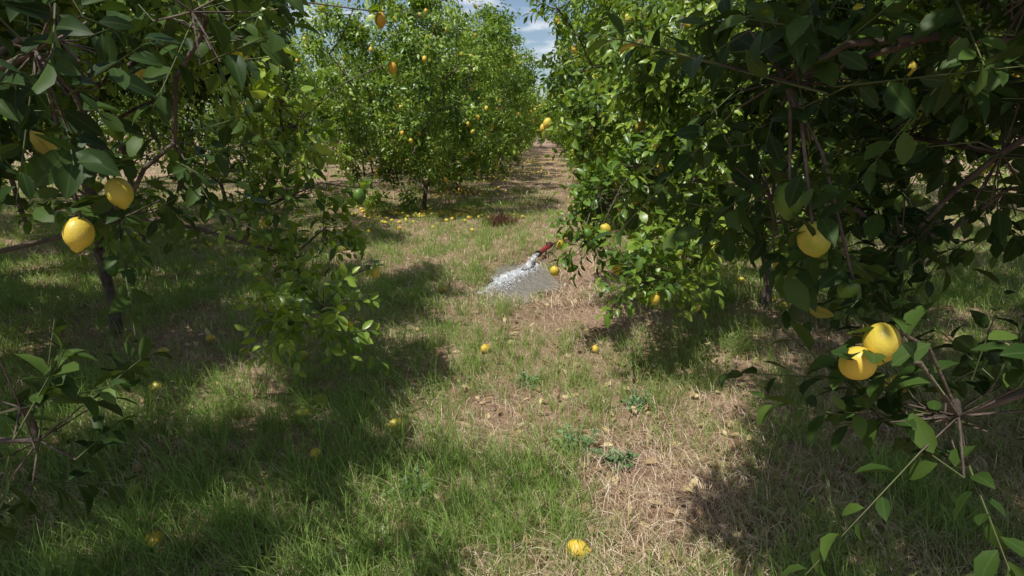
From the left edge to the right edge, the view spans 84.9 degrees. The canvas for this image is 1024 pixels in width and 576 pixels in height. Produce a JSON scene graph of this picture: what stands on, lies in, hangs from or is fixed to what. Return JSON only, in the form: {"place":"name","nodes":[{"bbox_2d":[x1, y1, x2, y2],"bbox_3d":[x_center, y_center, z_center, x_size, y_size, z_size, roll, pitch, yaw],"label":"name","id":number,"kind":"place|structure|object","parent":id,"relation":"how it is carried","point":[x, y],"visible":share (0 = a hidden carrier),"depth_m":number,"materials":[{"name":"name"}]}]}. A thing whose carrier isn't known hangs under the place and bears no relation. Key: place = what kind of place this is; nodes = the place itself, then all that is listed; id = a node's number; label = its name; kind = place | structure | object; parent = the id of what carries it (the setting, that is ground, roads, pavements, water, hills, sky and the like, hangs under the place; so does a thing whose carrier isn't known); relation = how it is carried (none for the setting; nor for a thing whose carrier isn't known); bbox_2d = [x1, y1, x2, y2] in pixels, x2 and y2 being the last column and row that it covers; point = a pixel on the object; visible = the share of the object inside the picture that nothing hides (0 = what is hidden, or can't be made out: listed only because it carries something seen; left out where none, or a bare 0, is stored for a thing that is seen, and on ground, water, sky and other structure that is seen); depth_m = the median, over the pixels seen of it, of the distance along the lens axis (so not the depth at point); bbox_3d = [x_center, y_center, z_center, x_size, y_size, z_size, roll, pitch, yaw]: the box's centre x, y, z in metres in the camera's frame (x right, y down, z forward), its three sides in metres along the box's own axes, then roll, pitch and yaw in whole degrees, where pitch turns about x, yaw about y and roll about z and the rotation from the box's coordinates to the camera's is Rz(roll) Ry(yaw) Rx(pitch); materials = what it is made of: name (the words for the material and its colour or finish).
{"place":"outdoors","nodes":[
{"label":"outdoors","id":0,"kind":"place"},
{"bbox_2d":[0,133,1023,575],"bbox_3d":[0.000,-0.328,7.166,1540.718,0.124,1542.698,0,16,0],"label":"ground","id":1,"kind":"structure","parent":0,"point":[540,151],"depth_m":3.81,"materials":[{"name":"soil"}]},
{"bbox_2d":[1,121,47,193],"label":"lemon tree","id":2,"kind":"object","parent":1,"relation":"on","point":[3,179],"visible":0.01,"depth_m":11.82,"materials":[{"name":"green plant"}]},
{"bbox_2d":[7,89,144,225],"bbox_3d":[-8.237,-3.067,9.024,4.945,4.447,5.065,2,16,9],"label":"lemon tree","id":3,"kind":"object","parent":1,"relation":"on","point":[15,189],"depth_m":9.58,"materials":[{"name":"green plant"}]},
{"bbox_2d":[43,91,192,180],"bbox_3d":[-11.236,-4.871,15.173,4.957,4.606,4.687,-3,16,-11],"label":"lemon tree","id":4,"kind":"object","parent":1,"relation":"on","point":[137,166],"visible":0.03,"depth_m":15.79,"materials":[{"name":"green plant"}]},
{"bbox_2d":[0,0,319,542],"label":"lemon tree","id":5,"kind":"object","parent":1,"relation":"on","point":[69,167],"visible":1,"depth_m":1.29,"materials":[{"name":"green plant"}]},
{"bbox_2d":[25,0,299,251],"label":"lemon tree","id":6,"kind":"object","parent":1,"relation":"on","point":[104,96],"visible":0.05,"depth_m":7.11,"materials":[{"name":"green plant"}]},
{"bbox_2d":[119,62,254,167],"bbox_3d":[-11.297,-6.465,19.226,5.058,5.458,4.652,2,16,8],"label":"lemon tree","id":7,"kind":"object","parent":1,"relation":"on","point":[195,137],"visible":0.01,"depth_m":19.11,"materials":[{"name":"green plant"}]},
{"bbox_2d":[0,0,401,376],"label":"lemon tree","id":8,"kind":"object","parent":1,"relation":"on","point":[313,142],"visible":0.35,"depth_m":3.09,"materials":[{"name":"green plant"}]},
{"bbox_2d":[93,31,323,200],"bbox_3d":[-6.031,-3.782,11.482,4.389,4.437,4.642,-12,20,-38],"label":"lemon tree","id":9,"kind":"object","parent":1,"relation":"on","point":[159,124],"visible":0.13,"depth_m":10.98,"materials":[{"name":"green plant"}]},
{"bbox_2d":[184,92,291,161],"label":"lemon tree","id":10,"kind":"object","parent":1,"relation":"on","point":[206,113],"depth_m":23.32,"materials":[{"name":"green plant"}]},
{"bbox_2d":[220,0,389,188],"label":"lemon tree","id":11,"kind":"object","parent":1,"relation":"on","point":[332,62],"visible":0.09,"depth_m":15.69,"materials":[{"name":"green plant"}]},
{"bbox_2d":[297,41,411,174],"bbox_3d":[-5.312,-6.249,19.930,4.384,4.656,4.637,3,16,12],"label":"lemon tree","id":12,"kind":"object","parent":1,"relation":"on","point":[364,153],"visible":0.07,"depth_m":19.74,"materials":[{"name":"green plant"}]},
{"bbox_2d":[340,65,430,169],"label":"lemon tree","id":13,"kind":"object","parent":1,"relation":"on","point":[378,127],"visible":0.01,"depth_m":23.39,"materials":[{"name":"green plant"}]},
{"bbox_2d":[381,464,429,502],"bbox_3d":[-0.438,0.894,2.540,0.225,0.135,0.233,8,18,28],"label":"weed plant","id":14,"kind":"object","parent":1,"relation":"on","point":[407,482],"visible":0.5,"depth_m":2.51,"materials":[{"name":"green plant"}]},
{"bbox_2d":[293,0,534,214],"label":"lemon tree","id":15,"kind":"object","parent":1,"relation":"on","point":[435,151],"visible":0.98,"depth_m":10.21,"materials":[{"name":"green plant"}]},
{"bbox_2d":[359,1,540,191],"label":"lemon tree","id":16,"kind":"object","parent":1,"relation":"on","point":[494,95],"visible":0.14,"depth_m":14.22,"materials":[{"name":"green plant"}]},
{"bbox_2d":[126,157,787,548],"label":"fallen lemons","id":17,"kind":"object","parent":1,"relation":"on","point":[306,353],"visible":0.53,"depth_m":10.06,"materials":[{"name":"yellow food"}]},
{"bbox_2d":[407,23,539,179],"bbox_3d":[-1.143,-6.270,18.895,4.445,5.262,4.643,8,18,28],"label":"lemon tree","id":18,"kind":"object","parent":1,"relation":"on","point":[520,144],"visible":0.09,"depth_m":18.53,"materials":[{"name":"green plant"}]},
{"bbox_2d":[481,344,490,352],"bbox_3d":[-0.199,0.454,4.228,0.077,0.063,0.073,0,16,0],"label":"lemon","id":19,"kind":"object","parent":1,"relation":"on","point":[486,348],"visible":0.65,"depth_m":4.21,"materials":[{"name":"yellow food"}]},
{"bbox_2d":[435,56,543,159],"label":"lemon tree","id":20,"kind":"object","parent":1,"relation":"on","point":[526,130],"visible":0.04,"depth_m":22.72,"materials":[{"name":"green plant"}]},
{"bbox_2d":[480,211,522,227],"bbox_3d":[-0.196,-1.232,9.894,0.951,0.249,1.192,0,16,0],"label":"dead weed heap","id":21,"kind":"object","parent":1,"relation":"on","point":[499,218],"visible":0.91,"depth_m":9.84,"materials":[{"name":"brown plant"}]},
{"bbox_2d":[465,66,543,160],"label":"lemon tree","id":22,"kind":"object","parent":1,"relation":"on","point":[537,124],"visible":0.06,"depth_m":26.85,"materials":[{"name":"green plant"}]},
{"bbox_2d":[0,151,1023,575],"bbox_3d":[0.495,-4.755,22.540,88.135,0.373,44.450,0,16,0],"label":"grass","id":23,"kind":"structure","parent":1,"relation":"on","point":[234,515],"depth_m":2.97,"materials":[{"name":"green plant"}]},
{"bbox_2d":[0,174,1023,575],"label":"fallen leaves","id":24,"kind":"object","parent":1,"relation":"on","point":[694,482],"visible":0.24,"depth_m":2.72,"materials":[{"name":"brown plant"}]},
{"bbox_2d":[486,252,546,290],"bbox_3d":[0.112,-0.185,6.503,0.431,0.186,1.666,7,17,23],"label":"water jet","id":25,"kind":"object","parent":1,"relation":"on","point":[530,262],"visible":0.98,"depth_m":6.64,"materials":[{"name":"grey liquid"}]},
{"bbox_2d":[477,262,567,305],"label":"water puddle","id":26,"kind":"object","parent":1,"relation":"on","point":[538,279],"visible":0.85,"depth_m":6.23,"materials":[{"name":"grey"}]},
{"bbox_2d":[507,105,542,146],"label":"lemon tree","id":27,"kind":"object","parent":1,"relation":"on","point":[534,130],"visible":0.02,"depth_m":35.09,"materials":[{"name":"green plant"}]},
{"bbox_2d":[513,369,540,389],"bbox_3d":[0.127,0.604,3.641,0.200,0.132,0.192,-6,17,-21],"label":"weed plant","id":28,"kind":"object","parent":1,"relation":"on","point":[524,374],"visible":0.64,"depth_m":3.63,"materials":[{"name":"green plant"}]},
{"bbox_2d":[532,108,552,145],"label":"lemon tree","id":29,"kind":"object","parent":1,"relation":"on","point":[541,140],"visible":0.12,"depth_m":55.47,"materials":[{"name":"green plant"}]},
{"bbox_2d":[541,84,566,152],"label":"lemon tree","id":30,"kind":"object","parent":1,"relation":"on","point":[553,139],"visible":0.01,"depth_m":25.92,"materials":[{"name":"green plant"}]},
{"bbox_2d":[566,539,590,559],"bbox_3d":[0.254,1.000,2.148,0.095,0.069,0.075,0,16,0],"label":"lemon","id":31,"kind":"object","parent":1,"relation":"on","point":[573,544],"visible":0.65,"depth_m":2.12,"materials":[{"name":"yellow food"}]},
{"bbox_2d":[554,424,603,461],"bbox_3d":[0.334,0.789,2.884,0.262,0.172,0.276,-7,17,-24],"label":"weed plant","id":32,"kind":"object","parent":1,"relation":"on","point":[586,442],"visible":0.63,"depth_m":2.88,"materials":[{"name":"green plant"}]},
{"bbox_2d":[537,55,625,159],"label":"lemon tree","id":33,"kind":"object","parent":1,"relation":"on","point":[549,113],"visible":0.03,"depth_m":21.65,"materials":[{"name":"green plant"}]},
{"bbox_2d":[535,229,643,256],"bbox_3d":[1.188,-0.748,8.349,0.383,0.251,3.064,13,20,38],"label":"irrigation pipe","id":34,"kind":"object","parent":1,"relation":"on","point":[546,247],"visible":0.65,"depth_m":7.42,"materials":[{"name":"red plastic"}]},
{"bbox_2d":[545,26,675,181],"bbox_3d":[3.329,-5.655,16.916,4.799,5.116,4.594,10,19,32],"label":"lemon tree","id":35,"kind":"object","parent":1,"relation":"on","point":[568,151],"visible":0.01,"depth_m":17.31,"materials":[{"name":"green plant"}]},
{"bbox_2d":[539,0,687,186],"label":"lemon tree","id":36,"kind":"object","parent":1,"relation":"on","point":[554,116],"visible":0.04,"depth_m":13.50,"materials":[{"name":"green plant"}]},
{"bbox_2d":[591,446,638,473],"bbox_3d":[0.504,0.824,2.722,0.223,0.150,0.203,-5,16,-18],"label":"weed plant","id":37,"kind":"object","parent":1,"relation":"on","point":[620,457],"visible":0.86,"depth_m":2.71,"materials":[{"name":"green plant"}]},
{"bbox_2d":[621,387,652,412],"bbox_3d":[0.732,0.671,3.305,0.200,0.148,0.170,-4,16,-14],"label":"weed plant","id":38,"kind":"object","parent":1,"relation":"on","point":[641,401],"visible":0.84,"depth_m":3.31,"materials":[{"name":"green plant"}]},
{"bbox_2d":[545,0,808,228],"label":"lemon tree","id":39,"kind":"object","parent":1,"relation":"on","point":[591,5],"visible":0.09,"depth_m":8.59,"materials":[{"name":"green plant"}]},
{"bbox_2d":[522,0,1023,328],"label":"lemon tree","id":40,"kind":"object","parent":1,"relation":"on","point":[630,158],"visible":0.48,"depth_m":3.81,"materials":[{"name":"green plant"}]},
{"bbox_2d":[584,0,1023,575],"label":"lemon tree","id":41,"kind":"object","parent":1,"relation":"on","point":[804,34],"visible":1,"depth_m":1.28,"materials":[{"name":"green plant"}]},
{"bbox_2d":[722,0,1023,271],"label":"lemon tree","id":42,"kind":"object","parent":1,"relation":"on","point":[847,14],"visible":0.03,"depth_m":5.46,"materials":[{"name":"green plant"}]},
{"bbox_2d":[796,70,985,195],"bbox_3d":[7.289,-4.005,11.095,4.203,5.068,4.570,14,21,41],"label":"lemon tree","id":43,"kind":"object","parent":1,"relation":"on","point":[918,177],"visible":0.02,"depth_m":11.14,"materials":[{"name":"green plant"}]},
{"bbox_2d":[938,125,1022,213],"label":"lemon tree","id":44,"kind":"object","parent":1,"relation":"on","point":[1006,168],"visible":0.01,"depth_m":10.97,"materials":[{"name":"green plant"}]},
{"bbox_2d":[88,0,1018,129],"label":"sky","id":45,"kind":"structure","parent":0,"point":[537,36],"materials":[{"name":"blue"}]}
]}

